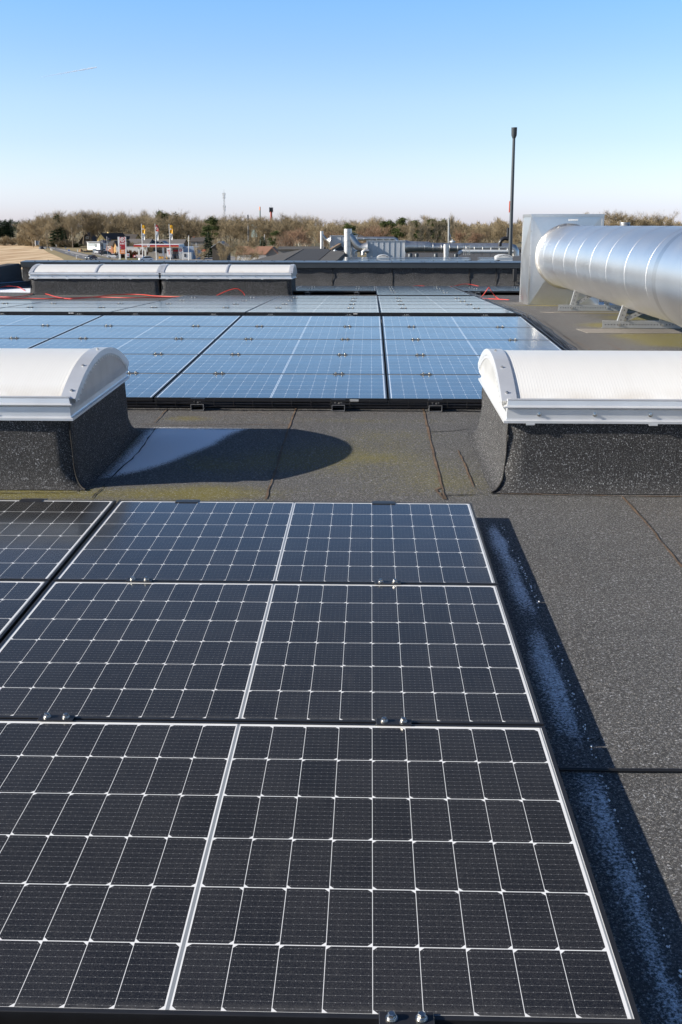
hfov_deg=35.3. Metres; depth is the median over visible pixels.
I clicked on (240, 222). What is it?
bare tree
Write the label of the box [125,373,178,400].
solar module
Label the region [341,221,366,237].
bare tree
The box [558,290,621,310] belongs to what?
duct support
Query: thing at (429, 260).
solar panel row
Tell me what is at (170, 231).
flag pole
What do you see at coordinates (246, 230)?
bare tree
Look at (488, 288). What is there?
solar module
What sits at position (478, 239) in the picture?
birch tree
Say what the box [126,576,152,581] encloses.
panel clamp
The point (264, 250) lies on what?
house
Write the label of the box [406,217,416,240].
poplar tree
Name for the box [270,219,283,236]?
bare tree
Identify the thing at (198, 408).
mounting rail
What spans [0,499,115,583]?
solar module
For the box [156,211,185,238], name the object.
bare tree
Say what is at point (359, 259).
solar panel row
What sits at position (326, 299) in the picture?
solar module
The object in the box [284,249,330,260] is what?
hall roof
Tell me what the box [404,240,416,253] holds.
duct run
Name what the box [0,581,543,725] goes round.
solar module
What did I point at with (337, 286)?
solar module
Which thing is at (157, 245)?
station canopy
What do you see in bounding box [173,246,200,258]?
station shop
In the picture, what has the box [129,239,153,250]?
house
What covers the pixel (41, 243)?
bush
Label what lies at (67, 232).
bare tree
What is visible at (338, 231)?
bare tree
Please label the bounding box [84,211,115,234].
bare tree
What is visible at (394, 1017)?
panel clamp
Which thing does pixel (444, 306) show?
solar module
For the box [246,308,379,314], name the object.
solar module
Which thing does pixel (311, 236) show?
bare tree
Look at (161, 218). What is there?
bare tree
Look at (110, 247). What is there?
house
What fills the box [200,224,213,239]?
pine tree
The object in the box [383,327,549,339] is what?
solar module
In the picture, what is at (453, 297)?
solar module
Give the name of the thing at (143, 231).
flag pole
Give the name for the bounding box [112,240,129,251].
house
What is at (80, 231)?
distant woodland
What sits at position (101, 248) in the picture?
advert pillar
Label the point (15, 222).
distant woodland
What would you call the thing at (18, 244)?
bush
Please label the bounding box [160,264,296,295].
barrel skylight
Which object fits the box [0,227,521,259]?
ground
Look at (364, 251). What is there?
bent pipe
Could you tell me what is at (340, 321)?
solar module
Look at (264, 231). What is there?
bare tree
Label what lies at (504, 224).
bare tree
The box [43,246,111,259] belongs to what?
road
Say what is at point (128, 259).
grass verge
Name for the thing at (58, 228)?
bare tree
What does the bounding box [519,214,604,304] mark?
duct box
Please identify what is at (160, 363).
solar module
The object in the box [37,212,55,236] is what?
bare tree
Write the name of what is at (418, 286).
solar module
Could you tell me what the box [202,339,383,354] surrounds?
solar module
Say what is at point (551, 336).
cable tray
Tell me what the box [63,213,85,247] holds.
bare tree
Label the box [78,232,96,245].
house
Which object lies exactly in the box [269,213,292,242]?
bare tree
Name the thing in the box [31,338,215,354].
solar module
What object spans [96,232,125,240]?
house
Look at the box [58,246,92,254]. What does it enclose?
grass verge
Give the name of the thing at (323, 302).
solar module
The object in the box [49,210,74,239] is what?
bare tree
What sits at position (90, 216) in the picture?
bare tree
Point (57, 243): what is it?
bush
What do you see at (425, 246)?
duct run
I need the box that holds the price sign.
[118,237,126,258]
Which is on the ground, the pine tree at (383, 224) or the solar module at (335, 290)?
the pine tree at (383, 224)
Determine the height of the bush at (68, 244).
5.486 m
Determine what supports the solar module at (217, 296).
on the rail
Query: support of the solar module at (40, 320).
on the factory building at (590, 587)
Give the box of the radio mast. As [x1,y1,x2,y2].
[222,192,225,220]
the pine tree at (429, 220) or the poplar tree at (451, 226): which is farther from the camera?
the pine tree at (429, 220)
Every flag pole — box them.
[141,224,144,256]
[155,225,157,259]
[169,225,172,259]
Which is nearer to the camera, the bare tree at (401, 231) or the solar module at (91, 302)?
the solar module at (91, 302)
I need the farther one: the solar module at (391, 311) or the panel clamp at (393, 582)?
the solar module at (391, 311)
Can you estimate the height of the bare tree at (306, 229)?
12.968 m
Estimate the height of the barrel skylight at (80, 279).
0.661 m
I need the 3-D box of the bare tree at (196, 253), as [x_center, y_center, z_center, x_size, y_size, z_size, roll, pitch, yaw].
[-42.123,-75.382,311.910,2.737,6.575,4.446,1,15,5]
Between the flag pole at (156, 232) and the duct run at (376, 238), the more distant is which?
the flag pole at (156, 232)
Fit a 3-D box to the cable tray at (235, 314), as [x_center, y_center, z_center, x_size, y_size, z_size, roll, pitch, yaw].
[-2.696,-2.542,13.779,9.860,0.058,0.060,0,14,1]
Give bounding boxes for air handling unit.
[330,235,357,256]
[366,240,404,260]
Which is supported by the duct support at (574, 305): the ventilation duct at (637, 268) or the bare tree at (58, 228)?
the ventilation duct at (637, 268)
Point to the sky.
(329, 110)
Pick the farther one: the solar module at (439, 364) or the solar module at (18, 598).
the solar module at (439, 364)
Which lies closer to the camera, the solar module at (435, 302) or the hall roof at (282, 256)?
the solar module at (435, 302)
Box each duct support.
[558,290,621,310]
[601,306,680,327]
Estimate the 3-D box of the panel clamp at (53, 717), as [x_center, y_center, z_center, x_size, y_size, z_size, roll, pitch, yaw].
[-0.811,0.596,3.054,0.100,0.046,0.036,0,16,1]
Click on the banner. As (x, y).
(168, 252)
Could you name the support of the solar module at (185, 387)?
on the mounting rail at (198, 408)
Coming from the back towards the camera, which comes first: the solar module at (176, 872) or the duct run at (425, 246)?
the duct run at (425, 246)
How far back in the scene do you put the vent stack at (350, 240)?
96.77 m
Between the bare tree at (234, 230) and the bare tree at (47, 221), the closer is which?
the bare tree at (234, 230)
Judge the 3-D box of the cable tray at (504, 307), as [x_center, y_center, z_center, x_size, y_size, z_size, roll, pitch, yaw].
[2.460,-3.811,19.093,0.111,0.066,11.100,0,14,1]
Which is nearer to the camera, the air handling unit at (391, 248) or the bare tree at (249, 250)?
the air handling unit at (391, 248)
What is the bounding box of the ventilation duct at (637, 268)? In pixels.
[535,223,681,326]
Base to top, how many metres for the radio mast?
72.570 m
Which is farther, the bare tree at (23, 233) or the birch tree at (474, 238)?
the bare tree at (23, 233)
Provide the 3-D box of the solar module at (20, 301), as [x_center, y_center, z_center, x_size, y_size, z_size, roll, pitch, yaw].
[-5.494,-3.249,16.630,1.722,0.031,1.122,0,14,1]
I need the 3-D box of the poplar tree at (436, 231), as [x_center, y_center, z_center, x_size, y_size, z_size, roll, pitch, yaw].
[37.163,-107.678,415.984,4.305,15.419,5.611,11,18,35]
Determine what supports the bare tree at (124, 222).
on the ground
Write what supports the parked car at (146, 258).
on the forecourt
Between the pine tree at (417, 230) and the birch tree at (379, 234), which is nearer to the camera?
the birch tree at (379, 234)
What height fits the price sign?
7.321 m
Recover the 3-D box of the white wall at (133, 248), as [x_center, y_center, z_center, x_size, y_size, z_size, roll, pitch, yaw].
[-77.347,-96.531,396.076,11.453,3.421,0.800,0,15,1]
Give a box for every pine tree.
[154,210,168,238]
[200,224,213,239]
[203,215,221,244]
[267,231,279,245]
[342,222,357,238]
[375,220,388,236]
[383,219,398,237]
[391,217,406,237]
[410,220,425,238]
[425,218,439,242]
[432,218,447,242]
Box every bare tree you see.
[16,219,30,238]
[21,219,38,246]
[28,218,43,246]
[32,212,52,233]
[36,218,61,247]
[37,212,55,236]
[42,217,70,246]
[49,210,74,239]
[58,217,76,237]
[63,211,93,245]
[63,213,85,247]
[76,212,105,236]
[79,209,101,236]
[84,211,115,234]
[84,216,100,236]
[101,216,117,232]
[106,208,126,232]
[118,210,134,233]
[119,210,134,233]
[127,216,144,235]
[128,214,140,233]
[136,217,153,238]
[137,209,146,238]
[138,217,165,238]
[141,216,168,238]
[144,211,164,237]
[148,211,164,230]
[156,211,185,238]
[162,214,188,238]
[165,215,180,237]
[175,219,195,238]
[178,209,190,219]
[183,218,190,238]
[188,217,207,236]
[192,243,198,258]
[198,242,208,259]
[212,238,226,259]
[213,220,239,240]
[214,214,227,240]
[222,212,242,242]
[223,242,234,259]
[226,238,246,260]
[227,213,244,243]
[228,221,243,246]
[231,222,251,242]
[233,216,251,241]
[234,216,257,245]
[234,234,260,260]
[244,219,268,240]
[245,239,262,258]
[246,215,265,240]
[253,219,274,233]
[257,215,272,245]
[257,223,272,239]
[266,217,281,238]
[266,219,285,239]
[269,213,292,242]
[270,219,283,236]
[277,212,305,232]
[277,220,293,241]
[279,216,297,245]
[287,219,308,244]
[291,217,311,245]
[293,222,317,236]
[305,220,315,242]
[307,219,327,245]
[309,226,326,243]
[310,218,324,226]
[324,226,340,237]
[326,221,335,248]
[327,223,349,234]
[332,217,343,234]
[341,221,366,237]
[359,220,379,236]
[393,222,407,239]
[451,223,468,239]
[455,229,467,242]
[463,225,482,242]
[481,225,493,241]
[490,217,513,240]
[490,223,500,242]
[493,217,517,242]
[494,224,521,242]
[512,227,521,243]
[599,209,622,225]
[604,212,627,225]
[618,211,641,225]
[630,213,649,225]
[639,212,662,225]
[644,209,678,225]
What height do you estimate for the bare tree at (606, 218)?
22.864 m
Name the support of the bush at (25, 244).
on the ground
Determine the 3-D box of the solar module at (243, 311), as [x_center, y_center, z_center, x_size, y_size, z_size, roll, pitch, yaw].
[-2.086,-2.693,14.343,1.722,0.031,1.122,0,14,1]
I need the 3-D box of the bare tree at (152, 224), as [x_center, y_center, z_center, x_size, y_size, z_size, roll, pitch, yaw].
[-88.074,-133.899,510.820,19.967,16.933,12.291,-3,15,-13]
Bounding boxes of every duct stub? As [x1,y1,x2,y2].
[443,244,448,256]
[620,222,629,225]
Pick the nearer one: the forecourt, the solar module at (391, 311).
the solar module at (391, 311)
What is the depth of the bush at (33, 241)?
567.66 m
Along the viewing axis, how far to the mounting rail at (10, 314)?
13.91 m
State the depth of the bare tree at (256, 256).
266.79 m
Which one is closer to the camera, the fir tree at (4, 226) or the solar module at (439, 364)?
the solar module at (439, 364)
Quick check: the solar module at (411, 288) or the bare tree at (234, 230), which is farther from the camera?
the bare tree at (234, 230)
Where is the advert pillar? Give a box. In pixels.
[100,243,103,254]
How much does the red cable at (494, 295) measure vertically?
0.218 m
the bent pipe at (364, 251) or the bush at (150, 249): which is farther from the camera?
the bush at (150, 249)
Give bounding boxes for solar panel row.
[341,260,375,260]
[342,259,376,260]
[343,257,376,258]
[390,257,471,258]
[390,259,471,260]
[390,260,467,260]
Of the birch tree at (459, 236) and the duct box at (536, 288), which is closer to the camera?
the duct box at (536, 288)
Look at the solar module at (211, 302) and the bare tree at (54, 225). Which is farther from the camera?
the bare tree at (54, 225)
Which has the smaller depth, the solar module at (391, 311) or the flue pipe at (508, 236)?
the solar module at (391, 311)
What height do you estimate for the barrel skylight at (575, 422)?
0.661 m
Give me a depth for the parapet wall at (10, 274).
27.52 m
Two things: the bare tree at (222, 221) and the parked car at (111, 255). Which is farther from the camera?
the bare tree at (222, 221)
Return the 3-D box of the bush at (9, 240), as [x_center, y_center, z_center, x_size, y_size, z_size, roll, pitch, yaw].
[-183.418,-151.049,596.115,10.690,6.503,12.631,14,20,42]
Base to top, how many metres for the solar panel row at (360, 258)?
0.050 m
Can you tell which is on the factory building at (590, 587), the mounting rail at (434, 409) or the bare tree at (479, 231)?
the mounting rail at (434, 409)
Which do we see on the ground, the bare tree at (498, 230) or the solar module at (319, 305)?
the bare tree at (498, 230)
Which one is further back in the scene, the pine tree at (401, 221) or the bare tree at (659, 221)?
the bare tree at (659, 221)
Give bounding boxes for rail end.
[19,498,47,501]
[175,500,199,502]
[372,501,394,503]
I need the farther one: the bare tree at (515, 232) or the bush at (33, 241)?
the bush at (33, 241)
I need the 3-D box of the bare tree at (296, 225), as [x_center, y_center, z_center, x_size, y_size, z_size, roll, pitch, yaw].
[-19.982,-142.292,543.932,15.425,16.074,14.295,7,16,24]
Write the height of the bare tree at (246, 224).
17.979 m
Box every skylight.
[0,347,142,490]
[28,264,164,294]
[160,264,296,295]
[377,254,388,260]
[468,349,681,494]
[494,254,512,260]
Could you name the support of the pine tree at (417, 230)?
on the ground
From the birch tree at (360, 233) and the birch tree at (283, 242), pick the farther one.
the birch tree at (360, 233)
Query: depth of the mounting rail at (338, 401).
7.84 m
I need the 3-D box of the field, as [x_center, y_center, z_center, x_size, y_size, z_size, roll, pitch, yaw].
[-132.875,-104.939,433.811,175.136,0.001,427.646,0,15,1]
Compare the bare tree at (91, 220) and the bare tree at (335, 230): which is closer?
the bare tree at (335, 230)
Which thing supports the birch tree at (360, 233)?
on the ground
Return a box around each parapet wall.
[0,263,29,288]
[20,260,520,285]
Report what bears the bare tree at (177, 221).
on the ground
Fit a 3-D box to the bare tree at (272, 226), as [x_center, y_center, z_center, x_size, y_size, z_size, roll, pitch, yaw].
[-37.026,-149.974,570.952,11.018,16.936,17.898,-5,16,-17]
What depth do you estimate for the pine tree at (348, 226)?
453.13 m
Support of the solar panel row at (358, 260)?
on the hall roof at (310, 254)
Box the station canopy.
[134,244,183,258]
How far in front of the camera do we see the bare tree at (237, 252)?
253.03 m
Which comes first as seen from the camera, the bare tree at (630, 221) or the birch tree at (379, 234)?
the birch tree at (379, 234)
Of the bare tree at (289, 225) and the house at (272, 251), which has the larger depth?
the bare tree at (289, 225)
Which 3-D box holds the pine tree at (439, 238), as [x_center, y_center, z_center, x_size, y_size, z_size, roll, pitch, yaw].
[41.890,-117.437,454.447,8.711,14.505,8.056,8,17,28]
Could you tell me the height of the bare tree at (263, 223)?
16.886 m
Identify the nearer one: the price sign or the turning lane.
the price sign
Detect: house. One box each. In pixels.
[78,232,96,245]
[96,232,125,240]
[105,240,117,252]
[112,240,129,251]
[124,234,140,240]
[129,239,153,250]
[151,239,189,250]
[157,241,170,252]
[189,236,207,249]
[211,241,231,259]
[236,246,272,260]
[265,247,277,256]
[277,246,325,253]
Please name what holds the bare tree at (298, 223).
on the ground
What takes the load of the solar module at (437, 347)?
on the mounting rail at (434, 409)
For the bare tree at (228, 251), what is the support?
on the ground
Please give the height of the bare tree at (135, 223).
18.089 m
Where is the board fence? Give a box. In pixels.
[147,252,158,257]
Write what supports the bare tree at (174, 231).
on the ground
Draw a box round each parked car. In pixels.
[85,255,97,259]
[107,253,117,257]
[138,256,152,259]
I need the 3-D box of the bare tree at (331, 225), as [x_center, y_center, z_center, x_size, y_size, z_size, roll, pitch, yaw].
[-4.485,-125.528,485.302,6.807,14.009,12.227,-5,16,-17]
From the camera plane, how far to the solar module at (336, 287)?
23.91 m
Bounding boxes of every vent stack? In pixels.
[320,231,330,248]
[344,229,374,256]
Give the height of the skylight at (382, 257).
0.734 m
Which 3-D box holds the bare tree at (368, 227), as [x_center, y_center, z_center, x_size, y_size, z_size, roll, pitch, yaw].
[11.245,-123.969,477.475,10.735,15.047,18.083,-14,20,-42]
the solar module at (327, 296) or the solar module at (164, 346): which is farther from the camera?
the solar module at (327, 296)
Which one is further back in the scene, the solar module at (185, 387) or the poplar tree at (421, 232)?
the poplar tree at (421, 232)
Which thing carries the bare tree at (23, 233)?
on the ground
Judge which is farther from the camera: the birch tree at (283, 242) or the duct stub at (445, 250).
the birch tree at (283, 242)
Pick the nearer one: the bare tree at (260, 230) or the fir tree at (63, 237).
the bare tree at (260, 230)
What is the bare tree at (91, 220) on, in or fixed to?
on the ground
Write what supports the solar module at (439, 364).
on the mounting rail at (434, 409)
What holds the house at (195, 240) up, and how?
on the ground
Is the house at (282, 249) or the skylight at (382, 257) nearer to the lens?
the skylight at (382, 257)
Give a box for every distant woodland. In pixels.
[0,218,31,232]
[14,212,521,243]
[451,213,681,234]
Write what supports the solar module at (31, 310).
on the mounting rail at (10, 314)
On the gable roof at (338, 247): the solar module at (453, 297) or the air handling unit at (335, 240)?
the air handling unit at (335, 240)
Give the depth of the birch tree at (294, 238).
329.88 m
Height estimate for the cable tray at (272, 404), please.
0.058 m
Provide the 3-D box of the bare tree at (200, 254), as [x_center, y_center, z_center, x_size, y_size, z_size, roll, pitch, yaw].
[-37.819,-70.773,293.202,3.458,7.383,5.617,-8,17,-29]
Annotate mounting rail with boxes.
[0,312,25,314]
[190,398,205,410]
[331,399,345,410]
[428,399,442,411]
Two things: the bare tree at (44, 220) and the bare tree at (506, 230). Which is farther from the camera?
the bare tree at (44, 220)
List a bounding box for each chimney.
[269,207,272,238]
[448,218,451,242]
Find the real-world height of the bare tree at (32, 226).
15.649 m
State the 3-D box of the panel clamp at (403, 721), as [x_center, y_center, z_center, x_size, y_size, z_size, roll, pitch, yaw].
[0.149,0.603,3.030,0.100,0.047,0.036,1,16,2]
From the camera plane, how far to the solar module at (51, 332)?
11.78 m
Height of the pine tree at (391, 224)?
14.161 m
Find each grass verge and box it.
[38,246,82,259]
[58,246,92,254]
[118,258,137,259]
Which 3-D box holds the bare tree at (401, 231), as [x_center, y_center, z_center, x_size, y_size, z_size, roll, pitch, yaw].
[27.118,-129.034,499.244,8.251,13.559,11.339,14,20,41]
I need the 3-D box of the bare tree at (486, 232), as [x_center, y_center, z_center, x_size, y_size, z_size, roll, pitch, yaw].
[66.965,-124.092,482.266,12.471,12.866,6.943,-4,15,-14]
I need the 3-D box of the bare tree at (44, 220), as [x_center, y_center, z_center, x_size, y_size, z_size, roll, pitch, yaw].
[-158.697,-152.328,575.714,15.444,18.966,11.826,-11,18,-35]
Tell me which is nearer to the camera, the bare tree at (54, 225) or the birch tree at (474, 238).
the birch tree at (474, 238)
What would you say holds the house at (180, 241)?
on the ground
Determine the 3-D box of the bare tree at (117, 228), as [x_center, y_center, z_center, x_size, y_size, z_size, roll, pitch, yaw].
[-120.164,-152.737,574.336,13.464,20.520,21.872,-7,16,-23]
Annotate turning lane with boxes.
[59,249,98,257]
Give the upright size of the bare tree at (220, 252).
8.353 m
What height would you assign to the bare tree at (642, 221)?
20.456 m
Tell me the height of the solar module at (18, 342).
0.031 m
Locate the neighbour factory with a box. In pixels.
[405,247,520,260]
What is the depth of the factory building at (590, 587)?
4.70 m
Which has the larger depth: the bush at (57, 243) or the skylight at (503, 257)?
the bush at (57, 243)
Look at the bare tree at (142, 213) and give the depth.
633.33 m
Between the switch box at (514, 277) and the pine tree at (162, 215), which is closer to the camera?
the switch box at (514, 277)
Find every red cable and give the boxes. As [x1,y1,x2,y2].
[0,293,179,298]
[0,297,174,298]
[482,287,509,299]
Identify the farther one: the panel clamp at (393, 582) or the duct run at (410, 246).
the duct run at (410, 246)
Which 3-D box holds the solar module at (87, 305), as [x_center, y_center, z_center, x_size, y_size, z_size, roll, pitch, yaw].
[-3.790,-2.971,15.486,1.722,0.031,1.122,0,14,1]
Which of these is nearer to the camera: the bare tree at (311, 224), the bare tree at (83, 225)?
the bare tree at (311, 224)
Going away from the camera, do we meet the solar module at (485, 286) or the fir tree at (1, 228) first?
the solar module at (485, 286)
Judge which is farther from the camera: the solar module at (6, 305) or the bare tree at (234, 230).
the bare tree at (234, 230)
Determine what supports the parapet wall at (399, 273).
on the factory building at (590, 587)
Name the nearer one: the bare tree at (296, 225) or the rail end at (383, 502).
the rail end at (383, 502)
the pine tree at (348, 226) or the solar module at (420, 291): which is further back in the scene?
the pine tree at (348, 226)
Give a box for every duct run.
[358,237,397,240]
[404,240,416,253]
[417,241,518,255]
[458,250,513,255]
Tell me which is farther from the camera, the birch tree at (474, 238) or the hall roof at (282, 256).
the birch tree at (474, 238)
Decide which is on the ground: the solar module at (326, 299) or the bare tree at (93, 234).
the bare tree at (93, 234)
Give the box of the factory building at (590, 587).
[0,269,681,1023]
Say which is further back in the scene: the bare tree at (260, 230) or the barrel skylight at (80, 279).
the bare tree at (260, 230)
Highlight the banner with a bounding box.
[167,248,170,257]
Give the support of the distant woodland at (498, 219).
on the ground
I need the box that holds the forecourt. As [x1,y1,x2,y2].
[91,251,236,259]
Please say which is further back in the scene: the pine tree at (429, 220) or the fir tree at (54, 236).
the fir tree at (54, 236)
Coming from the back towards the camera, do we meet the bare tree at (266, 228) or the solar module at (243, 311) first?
the bare tree at (266, 228)
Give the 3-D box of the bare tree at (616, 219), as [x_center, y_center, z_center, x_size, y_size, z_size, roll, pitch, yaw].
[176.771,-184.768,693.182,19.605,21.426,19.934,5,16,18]
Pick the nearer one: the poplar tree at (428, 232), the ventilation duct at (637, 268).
the ventilation duct at (637, 268)
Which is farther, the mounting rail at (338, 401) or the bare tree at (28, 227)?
the bare tree at (28, 227)
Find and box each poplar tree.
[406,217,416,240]
[416,218,425,240]
[423,217,432,242]
[432,217,440,242]
[438,218,446,242]
[441,213,454,242]
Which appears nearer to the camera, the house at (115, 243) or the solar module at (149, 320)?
the solar module at (149, 320)
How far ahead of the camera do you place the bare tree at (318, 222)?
538.81 m
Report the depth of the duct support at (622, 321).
12.65 m
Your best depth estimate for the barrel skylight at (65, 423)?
5.82 m
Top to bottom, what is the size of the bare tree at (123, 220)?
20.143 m
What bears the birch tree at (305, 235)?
on the ground
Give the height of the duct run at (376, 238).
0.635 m
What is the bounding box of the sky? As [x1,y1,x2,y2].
[0,0,681,226]
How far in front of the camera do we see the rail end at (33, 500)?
5.23 m
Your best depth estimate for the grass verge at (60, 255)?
396.67 m
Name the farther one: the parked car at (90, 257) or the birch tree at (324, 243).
the birch tree at (324, 243)
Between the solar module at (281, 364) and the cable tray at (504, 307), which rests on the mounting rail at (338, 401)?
the solar module at (281, 364)
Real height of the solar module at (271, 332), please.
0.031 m
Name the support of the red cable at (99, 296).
on the factory building at (590, 587)
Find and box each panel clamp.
[37,713,74,720]
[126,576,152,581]
[375,579,400,584]
[376,717,411,725]
[379,1011,434,1023]
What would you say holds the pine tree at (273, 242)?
on the ground
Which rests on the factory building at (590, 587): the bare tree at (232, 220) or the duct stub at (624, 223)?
the duct stub at (624, 223)
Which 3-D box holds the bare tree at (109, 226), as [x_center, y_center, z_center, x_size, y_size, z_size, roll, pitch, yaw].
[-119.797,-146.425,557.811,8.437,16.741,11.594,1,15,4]
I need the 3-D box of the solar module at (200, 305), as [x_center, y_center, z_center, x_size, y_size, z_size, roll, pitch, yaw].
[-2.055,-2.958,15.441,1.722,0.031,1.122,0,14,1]
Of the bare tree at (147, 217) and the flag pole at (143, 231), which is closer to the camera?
the flag pole at (143, 231)
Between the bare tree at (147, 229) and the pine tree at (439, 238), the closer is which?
the pine tree at (439, 238)
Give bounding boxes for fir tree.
[0,219,9,236]
[0,220,4,235]
[5,220,14,236]
[49,214,63,246]
[59,228,68,246]
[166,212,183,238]
[202,232,212,257]
[259,236,265,245]
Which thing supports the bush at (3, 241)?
on the ground
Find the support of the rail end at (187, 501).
on the factory building at (590, 587)
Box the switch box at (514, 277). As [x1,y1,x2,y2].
[512,269,516,285]
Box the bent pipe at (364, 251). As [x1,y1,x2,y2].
[361,249,368,254]
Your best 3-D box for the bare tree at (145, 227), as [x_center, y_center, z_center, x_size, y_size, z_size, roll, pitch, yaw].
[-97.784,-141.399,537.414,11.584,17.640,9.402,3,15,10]
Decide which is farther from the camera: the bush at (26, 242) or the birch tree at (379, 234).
the bush at (26, 242)
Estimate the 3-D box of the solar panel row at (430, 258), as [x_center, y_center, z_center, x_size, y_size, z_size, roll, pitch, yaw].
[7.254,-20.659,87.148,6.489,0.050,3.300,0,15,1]
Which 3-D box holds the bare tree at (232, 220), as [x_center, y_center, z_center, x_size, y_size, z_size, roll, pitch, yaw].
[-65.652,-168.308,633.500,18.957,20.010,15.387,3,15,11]
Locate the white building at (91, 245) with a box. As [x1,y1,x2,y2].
[86,241,110,249]
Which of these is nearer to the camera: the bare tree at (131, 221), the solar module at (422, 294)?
the solar module at (422, 294)
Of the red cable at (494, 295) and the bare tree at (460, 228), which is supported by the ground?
the bare tree at (460, 228)
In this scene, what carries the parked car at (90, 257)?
on the road
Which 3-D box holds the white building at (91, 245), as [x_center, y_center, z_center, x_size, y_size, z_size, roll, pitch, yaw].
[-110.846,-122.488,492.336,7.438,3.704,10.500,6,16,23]
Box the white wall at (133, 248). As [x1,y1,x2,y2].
[116,246,146,252]
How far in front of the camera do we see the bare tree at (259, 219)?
558.30 m
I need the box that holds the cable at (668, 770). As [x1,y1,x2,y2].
[558,767,681,772]
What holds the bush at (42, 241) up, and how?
on the ground
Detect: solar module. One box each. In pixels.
[0,300,52,303]
[0,303,24,306]
[0,307,125,313]
[0,315,102,325]
[0,326,78,338]
[0,338,50,347]
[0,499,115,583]
[0,580,48,642]
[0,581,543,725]
[0,719,641,1023]
[12,304,143,307]
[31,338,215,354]
[32,300,157,303]
[53,500,497,584]
[54,326,229,339]
[81,315,240,326]
[112,308,253,314]
[124,354,198,373]
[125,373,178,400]
[131,304,261,307]
[149,301,268,303]
[154,373,386,402]
[162,298,274,300]
[175,295,278,297]
[181,354,384,373]
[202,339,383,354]
[218,326,382,339]
[232,316,380,326]
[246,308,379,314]
[256,304,378,307]
[264,301,377,303]
[271,298,377,300]
[277,296,376,297]
[293,289,375,291]
[296,287,374,288]
[300,286,374,286]
[376,286,452,287]
[376,287,454,288]
[376,289,459,290]
[376,291,464,292]
[377,293,470,295]
[378,296,479,298]
[378,298,484,301]
[379,301,494,304]
[379,304,503,308]
[380,308,514,314]
[382,316,532,327]
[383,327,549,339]
[384,339,561,354]
[385,355,480,374]
[387,374,481,402]
[452,286,519,287]
[457,288,519,289]
[460,289,519,292]
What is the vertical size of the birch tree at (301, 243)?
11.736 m
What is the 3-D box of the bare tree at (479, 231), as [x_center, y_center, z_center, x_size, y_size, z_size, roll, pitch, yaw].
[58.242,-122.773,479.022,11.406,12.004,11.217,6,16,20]
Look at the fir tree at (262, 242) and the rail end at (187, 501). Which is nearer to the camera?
the rail end at (187, 501)
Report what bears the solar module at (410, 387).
on the mounting rail at (434, 409)
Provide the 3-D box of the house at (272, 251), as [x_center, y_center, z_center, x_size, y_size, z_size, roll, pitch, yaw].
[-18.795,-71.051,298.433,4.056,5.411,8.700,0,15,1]
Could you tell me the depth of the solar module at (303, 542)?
4.58 m
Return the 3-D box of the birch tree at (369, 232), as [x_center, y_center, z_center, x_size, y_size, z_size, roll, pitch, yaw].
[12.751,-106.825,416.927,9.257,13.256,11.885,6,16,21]
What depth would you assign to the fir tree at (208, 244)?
369.48 m
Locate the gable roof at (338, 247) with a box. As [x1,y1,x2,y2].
[329,243,343,251]
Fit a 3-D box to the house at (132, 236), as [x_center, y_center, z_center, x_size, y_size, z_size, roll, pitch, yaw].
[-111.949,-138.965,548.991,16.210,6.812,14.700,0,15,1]
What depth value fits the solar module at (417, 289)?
22.66 m
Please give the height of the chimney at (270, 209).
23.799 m
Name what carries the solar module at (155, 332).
on the rail
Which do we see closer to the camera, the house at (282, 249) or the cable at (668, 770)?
the cable at (668, 770)
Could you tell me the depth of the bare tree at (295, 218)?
622.69 m
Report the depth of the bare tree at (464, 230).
466.24 m
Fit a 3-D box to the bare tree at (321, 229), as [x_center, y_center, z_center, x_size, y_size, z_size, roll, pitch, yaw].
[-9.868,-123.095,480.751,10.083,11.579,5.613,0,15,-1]
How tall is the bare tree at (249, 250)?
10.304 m
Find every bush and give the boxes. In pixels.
[0,235,15,245]
[1,236,17,244]
[12,237,25,245]
[14,235,38,245]
[20,237,34,245]
[27,237,45,245]
[33,236,48,245]
[40,236,50,246]
[44,239,55,246]
[54,239,64,246]
[61,237,77,246]
[147,243,154,251]
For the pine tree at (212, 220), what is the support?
on the ground
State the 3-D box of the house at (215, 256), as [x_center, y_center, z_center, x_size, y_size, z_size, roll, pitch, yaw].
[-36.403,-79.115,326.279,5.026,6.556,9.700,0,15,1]
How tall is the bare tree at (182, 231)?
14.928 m
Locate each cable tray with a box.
[1,312,515,316]
[127,399,481,407]
[453,287,525,316]
[521,314,576,349]
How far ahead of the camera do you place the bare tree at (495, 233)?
467.20 m
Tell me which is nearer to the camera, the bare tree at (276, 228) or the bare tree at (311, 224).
the bare tree at (311, 224)
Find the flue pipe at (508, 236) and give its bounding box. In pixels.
[498,127,516,255]
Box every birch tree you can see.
[274,231,291,246]
[282,229,305,245]
[284,225,306,244]
[296,229,311,245]
[317,229,330,245]
[357,226,374,253]
[363,223,384,241]
[375,226,394,236]
[453,229,464,242]
[464,229,483,242]
[472,232,488,242]
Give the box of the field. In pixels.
[0,244,62,268]
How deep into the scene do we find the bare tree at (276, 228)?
534.48 m
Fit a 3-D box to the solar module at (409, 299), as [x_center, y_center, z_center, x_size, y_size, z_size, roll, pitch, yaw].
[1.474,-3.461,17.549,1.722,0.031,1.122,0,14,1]
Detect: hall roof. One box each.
[250,249,302,260]
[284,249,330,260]
[319,250,344,260]
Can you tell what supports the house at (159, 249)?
on the ground
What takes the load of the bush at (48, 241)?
on the ground
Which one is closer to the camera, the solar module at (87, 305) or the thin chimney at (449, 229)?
the solar module at (87, 305)
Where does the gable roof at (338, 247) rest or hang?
on the hall roof at (331, 255)

